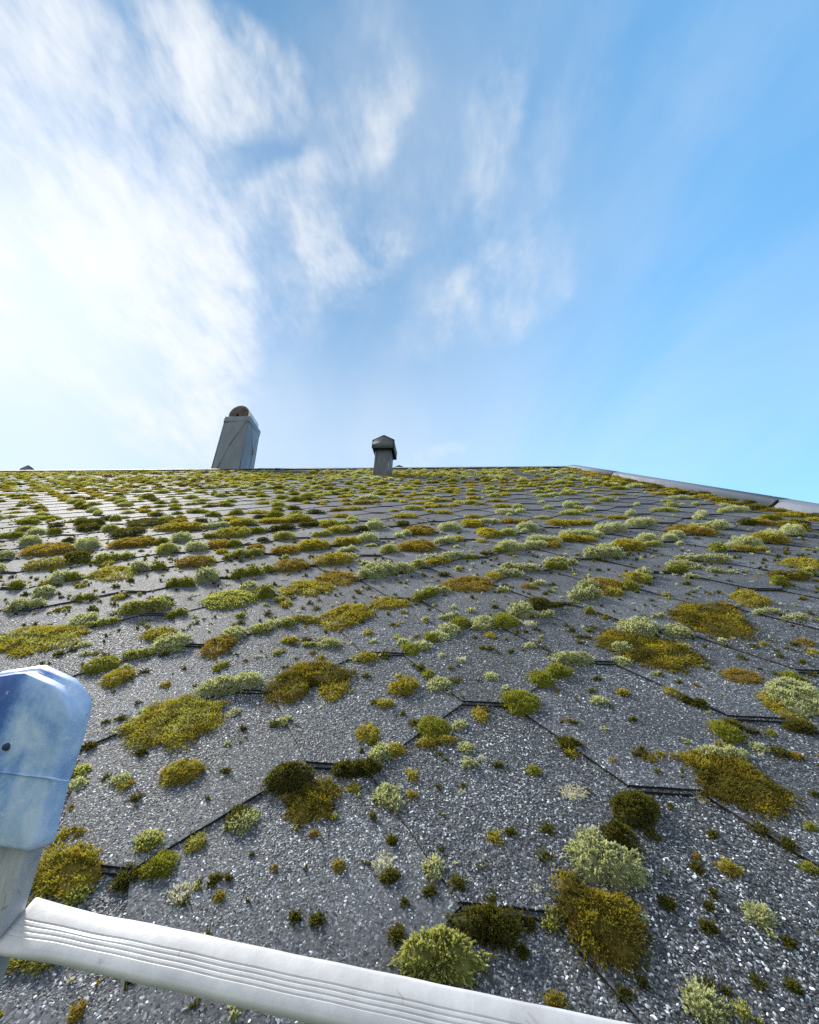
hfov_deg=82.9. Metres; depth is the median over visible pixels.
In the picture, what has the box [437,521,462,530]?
moss tuft
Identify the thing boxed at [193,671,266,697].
moss tuft
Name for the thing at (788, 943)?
moss clump
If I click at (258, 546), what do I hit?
moss mat
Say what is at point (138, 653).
moss clump
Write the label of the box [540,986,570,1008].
moss mat
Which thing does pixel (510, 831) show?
moss clump
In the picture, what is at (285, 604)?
moss mat
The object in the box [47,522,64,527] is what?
moss clump
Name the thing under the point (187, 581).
moss cushion
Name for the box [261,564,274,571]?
moss clump
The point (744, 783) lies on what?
moss mat
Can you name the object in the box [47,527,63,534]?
moss cushion
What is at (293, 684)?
moss mat
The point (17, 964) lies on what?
moss mat
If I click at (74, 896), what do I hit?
moss clump
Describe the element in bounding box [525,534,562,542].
moss tuft
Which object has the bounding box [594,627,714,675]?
moss mat
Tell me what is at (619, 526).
moss tuft
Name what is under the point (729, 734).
moss cushion
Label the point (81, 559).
moss cushion
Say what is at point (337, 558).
moss mat
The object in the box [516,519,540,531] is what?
moss tuft
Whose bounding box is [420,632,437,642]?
moss cushion
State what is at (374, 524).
moss tuft
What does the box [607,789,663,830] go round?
moss clump
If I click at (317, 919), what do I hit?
moss clump
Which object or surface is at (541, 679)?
moss cushion
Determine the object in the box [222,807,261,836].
moss tuft
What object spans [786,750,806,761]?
moss mat
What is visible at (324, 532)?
moss clump
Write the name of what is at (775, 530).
moss tuft
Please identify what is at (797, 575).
moss mat
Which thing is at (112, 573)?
moss mat
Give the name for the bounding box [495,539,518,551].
moss tuft
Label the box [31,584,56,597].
moss tuft
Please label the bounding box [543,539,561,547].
moss mat
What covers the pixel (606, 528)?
moss tuft
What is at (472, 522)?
moss mat
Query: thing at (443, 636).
moss tuft
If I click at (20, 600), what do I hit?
moss tuft
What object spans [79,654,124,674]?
moss cushion
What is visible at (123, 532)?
moss clump
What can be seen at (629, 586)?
moss cushion
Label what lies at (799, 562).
moss mat
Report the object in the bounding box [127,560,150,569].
moss tuft
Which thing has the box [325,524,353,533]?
moss mat
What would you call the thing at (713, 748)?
moss tuft
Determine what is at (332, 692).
moss mat
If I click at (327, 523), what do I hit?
moss mat
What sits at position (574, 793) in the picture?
lichen patch
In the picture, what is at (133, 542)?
moss mat
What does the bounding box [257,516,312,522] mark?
moss mat
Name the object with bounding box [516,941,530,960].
moss clump
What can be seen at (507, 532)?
moss clump
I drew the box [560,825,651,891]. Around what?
moss tuft
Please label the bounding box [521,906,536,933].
moss clump
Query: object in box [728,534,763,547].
moss tuft
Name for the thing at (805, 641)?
moss mat
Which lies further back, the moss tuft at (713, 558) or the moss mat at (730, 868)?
the moss tuft at (713, 558)
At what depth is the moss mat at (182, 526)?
1.99 m
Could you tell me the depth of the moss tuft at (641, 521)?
1.96 m
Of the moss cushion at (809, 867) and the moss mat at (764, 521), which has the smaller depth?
the moss cushion at (809, 867)
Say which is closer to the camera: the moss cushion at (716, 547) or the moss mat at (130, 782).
the moss mat at (130, 782)
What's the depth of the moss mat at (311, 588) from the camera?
1.12 m
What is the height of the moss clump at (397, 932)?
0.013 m
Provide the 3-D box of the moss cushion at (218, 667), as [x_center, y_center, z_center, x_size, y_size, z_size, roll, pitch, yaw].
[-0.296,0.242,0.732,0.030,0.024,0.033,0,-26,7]
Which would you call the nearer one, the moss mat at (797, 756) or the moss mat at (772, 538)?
the moss mat at (797, 756)
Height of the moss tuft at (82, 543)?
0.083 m
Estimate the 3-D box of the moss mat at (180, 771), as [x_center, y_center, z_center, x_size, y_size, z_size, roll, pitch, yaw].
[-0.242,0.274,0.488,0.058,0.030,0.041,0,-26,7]
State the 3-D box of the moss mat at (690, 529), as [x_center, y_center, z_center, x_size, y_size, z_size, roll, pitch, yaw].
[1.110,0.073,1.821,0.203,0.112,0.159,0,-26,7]
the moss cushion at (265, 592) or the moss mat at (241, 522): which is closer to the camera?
the moss cushion at (265, 592)
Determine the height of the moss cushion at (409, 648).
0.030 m
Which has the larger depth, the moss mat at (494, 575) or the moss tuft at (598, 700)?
the moss mat at (494, 575)
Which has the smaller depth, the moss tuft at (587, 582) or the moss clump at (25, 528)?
the moss tuft at (587, 582)
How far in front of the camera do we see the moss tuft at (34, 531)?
1.94 m
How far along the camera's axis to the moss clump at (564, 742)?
0.53 m
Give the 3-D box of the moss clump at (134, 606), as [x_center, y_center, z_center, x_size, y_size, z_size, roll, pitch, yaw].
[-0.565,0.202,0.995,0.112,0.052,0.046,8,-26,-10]
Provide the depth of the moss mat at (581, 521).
2.03 m
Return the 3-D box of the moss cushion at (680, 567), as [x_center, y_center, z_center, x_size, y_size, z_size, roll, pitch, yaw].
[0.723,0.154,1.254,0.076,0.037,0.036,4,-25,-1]
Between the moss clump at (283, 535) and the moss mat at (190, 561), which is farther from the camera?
the moss clump at (283, 535)
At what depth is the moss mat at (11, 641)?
0.84 m
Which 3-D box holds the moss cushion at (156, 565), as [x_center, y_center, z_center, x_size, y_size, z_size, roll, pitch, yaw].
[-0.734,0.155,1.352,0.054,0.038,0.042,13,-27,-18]
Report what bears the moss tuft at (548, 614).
on the house
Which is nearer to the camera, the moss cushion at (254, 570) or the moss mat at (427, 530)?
the moss cushion at (254, 570)
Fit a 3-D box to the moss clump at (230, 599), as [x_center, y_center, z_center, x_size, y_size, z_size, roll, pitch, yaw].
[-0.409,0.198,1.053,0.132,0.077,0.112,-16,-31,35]
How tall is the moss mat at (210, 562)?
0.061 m
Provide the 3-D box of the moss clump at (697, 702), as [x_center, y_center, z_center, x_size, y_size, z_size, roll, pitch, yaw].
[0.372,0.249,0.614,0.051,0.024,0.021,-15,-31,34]
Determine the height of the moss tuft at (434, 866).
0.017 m
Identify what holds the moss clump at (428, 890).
on the house
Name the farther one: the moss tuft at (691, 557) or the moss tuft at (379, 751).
the moss tuft at (691, 557)
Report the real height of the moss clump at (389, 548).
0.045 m
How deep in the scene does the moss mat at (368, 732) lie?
0.55 m
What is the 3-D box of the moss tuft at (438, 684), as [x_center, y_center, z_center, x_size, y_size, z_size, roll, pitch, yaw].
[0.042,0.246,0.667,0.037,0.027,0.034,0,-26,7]
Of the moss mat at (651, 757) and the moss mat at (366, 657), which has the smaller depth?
the moss mat at (651, 757)
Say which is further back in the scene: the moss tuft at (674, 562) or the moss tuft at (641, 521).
the moss tuft at (641, 521)
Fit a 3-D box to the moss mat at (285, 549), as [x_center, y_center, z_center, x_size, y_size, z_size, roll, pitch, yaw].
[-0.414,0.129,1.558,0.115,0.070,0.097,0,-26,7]
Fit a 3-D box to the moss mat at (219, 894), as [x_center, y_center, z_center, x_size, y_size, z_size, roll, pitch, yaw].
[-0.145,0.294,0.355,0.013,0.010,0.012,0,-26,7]
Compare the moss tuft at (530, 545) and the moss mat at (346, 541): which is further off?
the moss mat at (346, 541)
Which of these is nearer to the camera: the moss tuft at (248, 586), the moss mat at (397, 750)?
the moss mat at (397, 750)
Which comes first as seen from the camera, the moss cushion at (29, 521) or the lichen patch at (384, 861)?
the lichen patch at (384, 861)
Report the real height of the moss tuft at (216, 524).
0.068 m
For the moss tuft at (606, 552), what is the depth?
1.41 m
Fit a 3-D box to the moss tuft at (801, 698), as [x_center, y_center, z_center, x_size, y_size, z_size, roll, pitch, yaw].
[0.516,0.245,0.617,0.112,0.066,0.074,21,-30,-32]
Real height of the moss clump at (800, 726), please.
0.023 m
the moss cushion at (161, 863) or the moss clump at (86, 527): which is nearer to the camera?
the moss cushion at (161, 863)
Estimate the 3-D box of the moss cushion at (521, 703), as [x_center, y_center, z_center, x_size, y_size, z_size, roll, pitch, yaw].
[0.145,0.252,0.616,0.062,0.040,0.053,0,-26,7]
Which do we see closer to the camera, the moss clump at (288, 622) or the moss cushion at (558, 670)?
the moss cushion at (558, 670)
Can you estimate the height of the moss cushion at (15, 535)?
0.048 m
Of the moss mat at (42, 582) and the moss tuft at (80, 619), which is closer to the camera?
the moss tuft at (80, 619)
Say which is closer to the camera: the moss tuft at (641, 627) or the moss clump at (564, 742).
the moss clump at (564, 742)
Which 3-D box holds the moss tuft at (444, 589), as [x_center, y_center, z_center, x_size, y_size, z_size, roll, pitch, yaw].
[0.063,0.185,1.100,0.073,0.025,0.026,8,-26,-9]
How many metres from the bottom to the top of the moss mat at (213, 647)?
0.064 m
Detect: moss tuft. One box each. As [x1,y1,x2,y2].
[0,549,16,558]
[0,562,7,573]
[4,597,47,611]
[8,597,30,610]
[17,534,44,544]
[25,527,46,534]
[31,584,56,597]
[47,569,70,584]
[67,611,99,626]
[67,775,89,793]
[72,536,103,550]
[106,771,132,785]
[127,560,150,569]
[131,828,164,848]
[151,631,193,652]
[170,531,193,541]
[182,540,209,551]
[193,565,221,582]
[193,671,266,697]
[199,521,229,528]
[222,625,247,639]
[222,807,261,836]
[239,580,258,591]
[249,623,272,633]
[264,618,279,628]
[275,714,291,726]
[317,636,344,648]
[332,552,356,557]
[353,565,388,579]
[356,531,378,541]
[363,560,414,574]
[365,518,384,529]
[367,741,394,763]
[371,781,400,807]
[411,639,432,650]
[420,853,447,882]
[421,584,451,593]
[424,553,451,560]
[427,675,450,691]
[430,629,449,641]
[432,535,457,543]
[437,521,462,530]
[438,622,461,635]
[440,550,464,559]
[457,741,475,754]
[470,615,496,630]
[478,518,502,523]
[482,671,498,680]
[492,567,528,576]
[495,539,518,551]
[499,561,542,571]
[506,600,534,618]
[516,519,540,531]
[524,539,548,549]
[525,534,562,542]
[531,609,554,617]
[544,556,577,564]
[547,650,594,665]
[558,528,597,536]
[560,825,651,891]
[567,584,603,600]
[576,577,598,588]
[582,543,625,557]
[589,695,608,705]
[593,523,615,532]
[606,521,627,531]
[608,641,634,653]
[610,656,632,666]
[612,616,663,637]
[624,516,656,526]
[635,532,662,542]
[636,566,653,576]
[661,622,694,637]
[665,559,695,566]
[666,530,685,537]
[673,554,702,560]
[677,973,732,1023]
[692,744,756,760]
[700,553,733,562]
[707,519,730,529]
[722,542,737,548]
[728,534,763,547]
[740,898,781,932]
[748,741,770,751]
[749,606,783,614]
[758,676,818,720]
[759,528,786,535]
[779,523,807,535]
[779,612,810,620]
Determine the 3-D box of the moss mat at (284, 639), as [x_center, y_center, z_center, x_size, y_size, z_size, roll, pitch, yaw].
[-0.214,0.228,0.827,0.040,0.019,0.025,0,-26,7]
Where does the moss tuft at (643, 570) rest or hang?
on the house
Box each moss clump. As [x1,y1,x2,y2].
[13,525,39,530]
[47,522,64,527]
[60,884,94,906]
[63,550,94,562]
[71,518,105,525]
[71,762,92,779]
[74,523,102,531]
[84,615,121,626]
[91,553,111,563]
[101,523,119,531]
[106,860,142,894]
[107,552,135,559]
[108,526,146,538]
[114,597,175,614]
[120,647,156,659]
[123,981,131,990]
[124,517,170,526]
[130,826,166,853]
[154,542,178,554]
[197,589,260,610]
[206,869,224,888]
[222,803,254,831]
[226,547,265,557]
[248,623,271,633]
[259,760,319,795]
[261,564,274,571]
[265,523,295,531]
[271,531,296,539]
[279,616,297,626]
[287,907,302,927]
[296,520,318,526]
[308,910,325,929]
[310,529,332,536]
[330,756,383,779]
[377,544,398,553]
[377,867,401,885]
[384,921,405,947]
[386,923,497,990]
[411,558,426,568]
[421,883,437,899]
[444,900,533,957]
[447,871,467,892]
[500,528,517,535]
[502,825,518,836]
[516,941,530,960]
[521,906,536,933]
[526,595,553,610]
[537,905,563,935]
[552,735,585,750]
[598,817,644,856]
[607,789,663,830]
[612,981,637,1003]
[655,891,679,913]
[671,691,710,709]
[687,860,706,878]
[697,917,721,937]
[718,717,745,729]
[736,518,758,525]
[745,818,774,839]
[774,833,800,854]
[778,934,798,949]
[781,973,804,998]
[782,718,818,736]
[790,519,812,525]
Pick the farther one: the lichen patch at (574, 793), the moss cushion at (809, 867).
the lichen patch at (574, 793)
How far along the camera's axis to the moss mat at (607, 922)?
0.33 m
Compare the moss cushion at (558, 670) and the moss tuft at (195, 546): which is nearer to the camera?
the moss cushion at (558, 670)
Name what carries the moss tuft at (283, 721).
on the house
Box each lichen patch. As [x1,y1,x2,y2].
[162,882,196,908]
[371,848,400,875]
[522,620,538,626]
[558,784,589,800]
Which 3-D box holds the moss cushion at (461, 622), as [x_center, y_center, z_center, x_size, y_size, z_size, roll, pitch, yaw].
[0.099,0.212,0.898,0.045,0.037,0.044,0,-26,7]
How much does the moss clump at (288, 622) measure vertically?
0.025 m
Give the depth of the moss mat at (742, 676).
0.68 m
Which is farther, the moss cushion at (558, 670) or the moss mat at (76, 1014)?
the moss cushion at (558, 670)
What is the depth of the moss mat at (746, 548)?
1.48 m
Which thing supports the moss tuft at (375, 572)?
on the house
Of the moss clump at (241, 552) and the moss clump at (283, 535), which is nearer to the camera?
the moss clump at (241, 552)
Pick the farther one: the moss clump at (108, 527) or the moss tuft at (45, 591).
the moss clump at (108, 527)
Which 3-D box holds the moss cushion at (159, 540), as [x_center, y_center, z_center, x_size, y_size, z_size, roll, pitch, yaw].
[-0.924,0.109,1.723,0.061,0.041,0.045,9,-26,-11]
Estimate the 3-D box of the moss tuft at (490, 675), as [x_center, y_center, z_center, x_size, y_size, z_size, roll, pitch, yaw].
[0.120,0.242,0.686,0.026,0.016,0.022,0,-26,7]
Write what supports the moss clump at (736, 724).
on the house
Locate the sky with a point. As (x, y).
(459, 233)
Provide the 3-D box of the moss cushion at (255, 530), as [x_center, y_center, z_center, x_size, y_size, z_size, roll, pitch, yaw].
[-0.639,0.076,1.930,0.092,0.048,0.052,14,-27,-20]
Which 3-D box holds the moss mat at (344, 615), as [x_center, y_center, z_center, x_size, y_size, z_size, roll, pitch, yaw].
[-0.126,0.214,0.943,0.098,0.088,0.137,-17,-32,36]
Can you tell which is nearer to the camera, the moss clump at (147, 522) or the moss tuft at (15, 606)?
the moss tuft at (15, 606)
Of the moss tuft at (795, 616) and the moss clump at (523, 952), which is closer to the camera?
the moss clump at (523, 952)
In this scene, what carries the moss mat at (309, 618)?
on the house
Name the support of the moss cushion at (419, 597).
on the house
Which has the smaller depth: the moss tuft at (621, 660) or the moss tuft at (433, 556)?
the moss tuft at (621, 660)
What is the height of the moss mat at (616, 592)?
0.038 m
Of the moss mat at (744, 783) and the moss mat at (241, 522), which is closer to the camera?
the moss mat at (744, 783)
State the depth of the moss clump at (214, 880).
0.37 m
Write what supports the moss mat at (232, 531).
on the house
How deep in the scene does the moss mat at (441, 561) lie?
1.36 m
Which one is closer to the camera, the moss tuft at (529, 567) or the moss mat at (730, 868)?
the moss mat at (730, 868)
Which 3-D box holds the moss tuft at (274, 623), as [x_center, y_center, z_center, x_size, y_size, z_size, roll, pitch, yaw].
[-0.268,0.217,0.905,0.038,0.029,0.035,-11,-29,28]
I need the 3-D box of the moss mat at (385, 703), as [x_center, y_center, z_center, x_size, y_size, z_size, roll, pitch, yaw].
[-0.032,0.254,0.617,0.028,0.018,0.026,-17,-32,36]
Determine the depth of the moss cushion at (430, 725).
0.56 m
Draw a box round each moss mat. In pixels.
[0,623,97,657]
[6,958,54,976]
[18,542,76,556]
[19,556,69,571]
[30,838,105,905]
[38,579,51,585]
[48,825,76,845]
[63,802,73,812]
[66,996,87,1023]
[83,564,137,581]
[96,667,137,689]
[105,535,157,548]
[109,689,230,754]
[116,777,136,791]
[136,625,178,640]
[148,521,202,531]
[152,757,211,789]
[169,517,187,523]
[171,555,215,567]
[182,827,207,856]
[195,631,239,660]
[199,554,217,565]
[205,538,231,548]
[211,887,224,903]
[212,525,252,538]
[228,517,256,526]
[245,543,264,549]
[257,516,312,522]
[257,660,357,708]
[271,544,299,554]
[272,557,311,571]
[275,773,344,831]
[277,579,334,596]
[279,599,293,607]
[279,637,296,643]
[280,635,299,643]
[291,614,321,623]
[295,537,332,550]
[309,552,357,565]
[314,570,356,586]
[317,680,351,702]
[318,519,338,526]
[319,602,374,631]
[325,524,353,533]
[331,536,362,545]
[345,780,361,793]
[352,650,378,662]
[355,721,382,743]
[370,595,411,609]
[373,697,397,709]
[383,741,407,757]
[385,675,421,696]
[395,539,439,551]
[401,525,437,535]
[404,787,418,800]
[405,768,418,782]
[413,734,461,749]
[424,557,451,564]
[439,573,494,592]
[460,518,484,527]
[472,704,489,723]
[476,527,503,537]
[484,571,503,580]
[485,828,503,846]
[520,583,534,588]
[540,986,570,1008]
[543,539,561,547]
[544,518,571,526]
[547,862,658,990]
[558,533,597,541]
[563,745,582,758]
[567,518,594,525]
[582,576,622,596]
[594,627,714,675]
[600,587,624,596]
[611,538,646,550]
[616,571,653,582]
[642,753,659,763]
[661,685,678,695]
[663,524,721,535]
[665,599,761,640]
[671,744,812,822]
[713,739,731,747]
[713,855,746,880]
[715,666,767,684]
[720,602,740,611]
[728,588,774,607]
[730,544,769,551]
[745,531,792,543]
[747,517,776,524]
[754,689,809,722]
[764,569,812,580]
[775,519,814,531]
[777,556,818,569]
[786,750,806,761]
[794,637,816,645]
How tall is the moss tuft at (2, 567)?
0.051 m
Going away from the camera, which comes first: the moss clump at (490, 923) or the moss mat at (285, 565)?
the moss clump at (490, 923)
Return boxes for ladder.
[0,665,631,1023]
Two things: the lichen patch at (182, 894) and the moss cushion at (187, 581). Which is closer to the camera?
the lichen patch at (182, 894)
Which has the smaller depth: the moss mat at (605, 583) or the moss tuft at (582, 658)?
the moss tuft at (582, 658)
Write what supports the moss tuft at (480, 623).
on the house
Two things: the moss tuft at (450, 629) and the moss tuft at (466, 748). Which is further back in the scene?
the moss tuft at (450, 629)
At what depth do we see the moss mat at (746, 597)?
1.00 m
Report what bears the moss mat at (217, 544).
on the house
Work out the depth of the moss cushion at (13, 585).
1.17 m
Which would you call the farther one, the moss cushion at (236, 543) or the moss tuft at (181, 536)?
the moss tuft at (181, 536)
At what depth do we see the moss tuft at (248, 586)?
1.13 m
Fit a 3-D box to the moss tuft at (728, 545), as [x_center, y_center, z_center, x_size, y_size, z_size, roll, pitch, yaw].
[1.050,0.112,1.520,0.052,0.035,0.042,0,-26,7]
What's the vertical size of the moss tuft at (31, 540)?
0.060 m
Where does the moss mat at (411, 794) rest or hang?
on the house
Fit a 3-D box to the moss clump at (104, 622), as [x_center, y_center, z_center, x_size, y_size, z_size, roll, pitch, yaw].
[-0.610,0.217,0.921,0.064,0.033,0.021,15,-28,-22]
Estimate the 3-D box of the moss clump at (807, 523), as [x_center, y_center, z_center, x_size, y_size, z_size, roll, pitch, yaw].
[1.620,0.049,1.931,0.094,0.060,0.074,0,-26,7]
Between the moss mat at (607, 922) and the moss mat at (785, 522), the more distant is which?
the moss mat at (785, 522)
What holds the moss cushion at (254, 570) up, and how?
on the house
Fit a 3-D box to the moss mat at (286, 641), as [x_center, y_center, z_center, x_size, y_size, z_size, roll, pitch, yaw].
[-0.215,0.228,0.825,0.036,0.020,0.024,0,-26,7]
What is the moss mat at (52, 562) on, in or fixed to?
on the house
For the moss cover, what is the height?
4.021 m
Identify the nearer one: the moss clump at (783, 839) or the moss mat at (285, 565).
the moss clump at (783, 839)
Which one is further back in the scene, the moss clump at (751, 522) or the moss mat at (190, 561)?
the moss clump at (751, 522)
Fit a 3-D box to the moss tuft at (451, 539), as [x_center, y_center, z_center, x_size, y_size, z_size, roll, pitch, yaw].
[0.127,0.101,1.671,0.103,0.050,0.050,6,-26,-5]
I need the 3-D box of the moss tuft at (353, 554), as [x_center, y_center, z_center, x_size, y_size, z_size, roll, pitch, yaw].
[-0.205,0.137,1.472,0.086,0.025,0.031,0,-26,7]
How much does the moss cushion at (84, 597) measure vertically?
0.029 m
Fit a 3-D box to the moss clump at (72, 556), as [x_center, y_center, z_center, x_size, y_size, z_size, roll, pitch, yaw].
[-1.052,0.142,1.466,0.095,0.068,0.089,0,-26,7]
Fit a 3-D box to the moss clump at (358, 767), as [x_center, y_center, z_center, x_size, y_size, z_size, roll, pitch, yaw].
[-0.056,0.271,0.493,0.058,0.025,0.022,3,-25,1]
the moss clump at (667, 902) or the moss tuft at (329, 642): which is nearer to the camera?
the moss clump at (667, 902)
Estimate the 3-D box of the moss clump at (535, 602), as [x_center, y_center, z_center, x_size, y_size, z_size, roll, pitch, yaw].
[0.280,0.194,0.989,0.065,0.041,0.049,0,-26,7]
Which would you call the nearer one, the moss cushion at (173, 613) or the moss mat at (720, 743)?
the moss mat at (720, 743)
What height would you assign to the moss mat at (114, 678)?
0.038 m
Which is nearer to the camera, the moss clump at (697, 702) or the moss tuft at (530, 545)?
the moss clump at (697, 702)
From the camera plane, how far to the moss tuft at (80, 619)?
0.93 m
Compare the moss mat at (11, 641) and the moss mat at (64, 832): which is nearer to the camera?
the moss mat at (64, 832)
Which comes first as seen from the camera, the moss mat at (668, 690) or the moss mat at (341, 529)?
the moss mat at (668, 690)
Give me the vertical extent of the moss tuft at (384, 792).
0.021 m
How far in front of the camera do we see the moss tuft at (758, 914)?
0.33 m
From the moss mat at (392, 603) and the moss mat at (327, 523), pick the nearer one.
the moss mat at (392, 603)
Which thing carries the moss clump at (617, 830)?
on the house
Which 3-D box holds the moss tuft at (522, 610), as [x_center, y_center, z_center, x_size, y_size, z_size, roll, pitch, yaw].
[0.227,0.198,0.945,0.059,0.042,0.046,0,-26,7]
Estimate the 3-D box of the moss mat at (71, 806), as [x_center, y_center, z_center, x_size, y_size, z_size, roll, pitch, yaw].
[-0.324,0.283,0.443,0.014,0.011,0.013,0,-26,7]
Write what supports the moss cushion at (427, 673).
on the house
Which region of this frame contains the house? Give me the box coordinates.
[0,406,818,1023]
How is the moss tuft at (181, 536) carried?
on the house
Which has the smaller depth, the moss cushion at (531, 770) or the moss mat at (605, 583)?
the moss cushion at (531, 770)
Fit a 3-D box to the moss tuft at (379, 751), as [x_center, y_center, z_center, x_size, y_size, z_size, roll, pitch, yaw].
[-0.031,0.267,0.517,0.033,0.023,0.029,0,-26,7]
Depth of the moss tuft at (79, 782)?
0.47 m
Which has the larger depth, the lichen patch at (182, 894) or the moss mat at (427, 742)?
the moss mat at (427, 742)
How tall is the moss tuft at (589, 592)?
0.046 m
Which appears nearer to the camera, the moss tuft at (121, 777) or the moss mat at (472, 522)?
the moss tuft at (121, 777)
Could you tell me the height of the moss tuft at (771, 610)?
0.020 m
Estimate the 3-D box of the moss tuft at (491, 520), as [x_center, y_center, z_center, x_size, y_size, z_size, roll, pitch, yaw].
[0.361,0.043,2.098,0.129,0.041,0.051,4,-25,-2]
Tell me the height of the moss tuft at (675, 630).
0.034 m
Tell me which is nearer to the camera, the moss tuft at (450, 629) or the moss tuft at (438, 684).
the moss tuft at (438, 684)
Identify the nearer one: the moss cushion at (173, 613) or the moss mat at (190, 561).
the moss cushion at (173, 613)
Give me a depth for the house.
0.51 m
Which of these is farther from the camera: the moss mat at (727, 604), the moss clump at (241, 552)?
the moss clump at (241, 552)
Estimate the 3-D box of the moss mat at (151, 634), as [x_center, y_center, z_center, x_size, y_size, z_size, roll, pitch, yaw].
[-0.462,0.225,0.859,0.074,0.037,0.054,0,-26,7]
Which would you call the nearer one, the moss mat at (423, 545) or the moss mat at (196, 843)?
the moss mat at (196, 843)
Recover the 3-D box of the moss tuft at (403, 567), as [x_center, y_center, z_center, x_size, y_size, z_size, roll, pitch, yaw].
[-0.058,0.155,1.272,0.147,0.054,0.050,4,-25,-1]
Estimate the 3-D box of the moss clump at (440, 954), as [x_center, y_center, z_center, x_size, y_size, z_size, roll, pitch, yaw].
[0.022,0.293,0.308,0.073,0.031,0.031,0,-26,7]
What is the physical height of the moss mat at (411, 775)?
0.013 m
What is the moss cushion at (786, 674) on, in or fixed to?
on the house
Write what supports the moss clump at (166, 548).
on the house
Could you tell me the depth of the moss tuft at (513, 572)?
1.23 m
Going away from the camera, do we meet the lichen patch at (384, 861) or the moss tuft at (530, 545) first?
the lichen patch at (384, 861)
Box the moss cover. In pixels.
[0,466,818,1023]
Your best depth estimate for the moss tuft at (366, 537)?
1.71 m
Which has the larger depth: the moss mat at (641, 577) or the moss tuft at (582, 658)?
the moss mat at (641, 577)
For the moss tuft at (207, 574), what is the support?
on the house
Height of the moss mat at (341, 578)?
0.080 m
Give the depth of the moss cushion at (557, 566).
1.29 m
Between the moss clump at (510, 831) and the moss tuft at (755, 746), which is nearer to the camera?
the moss clump at (510, 831)
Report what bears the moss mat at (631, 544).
on the house
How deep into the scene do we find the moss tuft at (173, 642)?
0.81 m
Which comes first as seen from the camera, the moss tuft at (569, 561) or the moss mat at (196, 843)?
the moss mat at (196, 843)
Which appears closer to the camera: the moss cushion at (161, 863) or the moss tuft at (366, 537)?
the moss cushion at (161, 863)
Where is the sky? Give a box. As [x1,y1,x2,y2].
[0,0,818,503]
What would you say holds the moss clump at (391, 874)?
on the house
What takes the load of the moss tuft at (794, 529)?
on the house
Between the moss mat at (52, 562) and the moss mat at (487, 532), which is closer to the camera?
the moss mat at (52, 562)
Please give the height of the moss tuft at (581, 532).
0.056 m
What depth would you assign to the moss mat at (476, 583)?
1.15 m
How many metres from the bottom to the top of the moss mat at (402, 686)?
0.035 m
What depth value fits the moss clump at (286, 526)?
1.97 m
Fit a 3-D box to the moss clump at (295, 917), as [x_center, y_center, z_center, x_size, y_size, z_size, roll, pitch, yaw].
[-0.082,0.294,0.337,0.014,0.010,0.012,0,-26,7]
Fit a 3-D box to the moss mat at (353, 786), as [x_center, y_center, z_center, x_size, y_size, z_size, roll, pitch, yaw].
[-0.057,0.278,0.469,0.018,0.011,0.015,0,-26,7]
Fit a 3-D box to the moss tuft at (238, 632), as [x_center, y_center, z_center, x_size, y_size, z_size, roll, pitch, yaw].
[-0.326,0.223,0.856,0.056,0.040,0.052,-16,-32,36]
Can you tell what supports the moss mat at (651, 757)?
on the house
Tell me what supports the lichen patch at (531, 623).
on the house
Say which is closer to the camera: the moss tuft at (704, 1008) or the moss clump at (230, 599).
the moss tuft at (704, 1008)
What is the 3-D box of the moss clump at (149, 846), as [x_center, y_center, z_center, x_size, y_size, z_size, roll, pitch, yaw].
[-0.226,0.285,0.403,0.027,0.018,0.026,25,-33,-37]
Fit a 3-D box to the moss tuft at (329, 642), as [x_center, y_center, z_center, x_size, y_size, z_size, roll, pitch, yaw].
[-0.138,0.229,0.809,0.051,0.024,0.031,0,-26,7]
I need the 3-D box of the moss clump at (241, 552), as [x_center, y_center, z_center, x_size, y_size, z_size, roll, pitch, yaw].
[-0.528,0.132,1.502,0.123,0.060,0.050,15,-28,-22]
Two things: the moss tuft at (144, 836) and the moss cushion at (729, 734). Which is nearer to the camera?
the moss tuft at (144, 836)
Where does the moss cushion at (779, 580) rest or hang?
on the house
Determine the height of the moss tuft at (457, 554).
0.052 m
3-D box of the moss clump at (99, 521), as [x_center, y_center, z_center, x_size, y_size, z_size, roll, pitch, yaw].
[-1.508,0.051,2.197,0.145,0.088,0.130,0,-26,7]
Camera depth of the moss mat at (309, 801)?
0.45 m
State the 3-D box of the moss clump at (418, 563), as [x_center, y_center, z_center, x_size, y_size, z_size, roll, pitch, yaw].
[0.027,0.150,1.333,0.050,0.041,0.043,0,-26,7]
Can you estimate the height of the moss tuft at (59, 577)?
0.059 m
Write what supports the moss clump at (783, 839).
on the house
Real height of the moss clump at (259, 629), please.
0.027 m
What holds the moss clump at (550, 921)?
on the house
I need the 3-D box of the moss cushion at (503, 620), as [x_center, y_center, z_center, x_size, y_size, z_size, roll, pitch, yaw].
[0.188,0.211,0.904,0.068,0.045,0.062,0,-26,7]
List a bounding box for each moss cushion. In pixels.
[5,531,27,538]
[7,580,26,589]
[14,518,42,524]
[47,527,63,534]
[64,571,83,581]
[71,592,98,601]
[73,556,89,563]
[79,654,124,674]
[138,846,181,883]
[149,560,167,569]
[151,537,169,544]
[163,607,189,618]
[164,576,197,586]
[210,659,230,671]
[227,539,242,546]
[228,565,264,578]
[249,527,266,533]
[253,582,276,598]
[400,642,419,655]
[409,587,437,601]
[413,714,452,737]
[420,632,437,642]
[421,668,434,679]
[450,616,470,628]
[490,612,521,628]
[495,688,541,717]
[524,764,541,775]
[525,669,557,689]
[543,560,568,569]
[544,662,576,678]
[620,579,639,590]
[663,563,690,572]
[705,542,727,552]
[705,719,748,744]
[768,574,790,586]
[778,670,813,684]
[795,859,818,875]
[800,820,818,832]
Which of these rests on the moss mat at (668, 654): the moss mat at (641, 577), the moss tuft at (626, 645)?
the moss tuft at (626, 645)

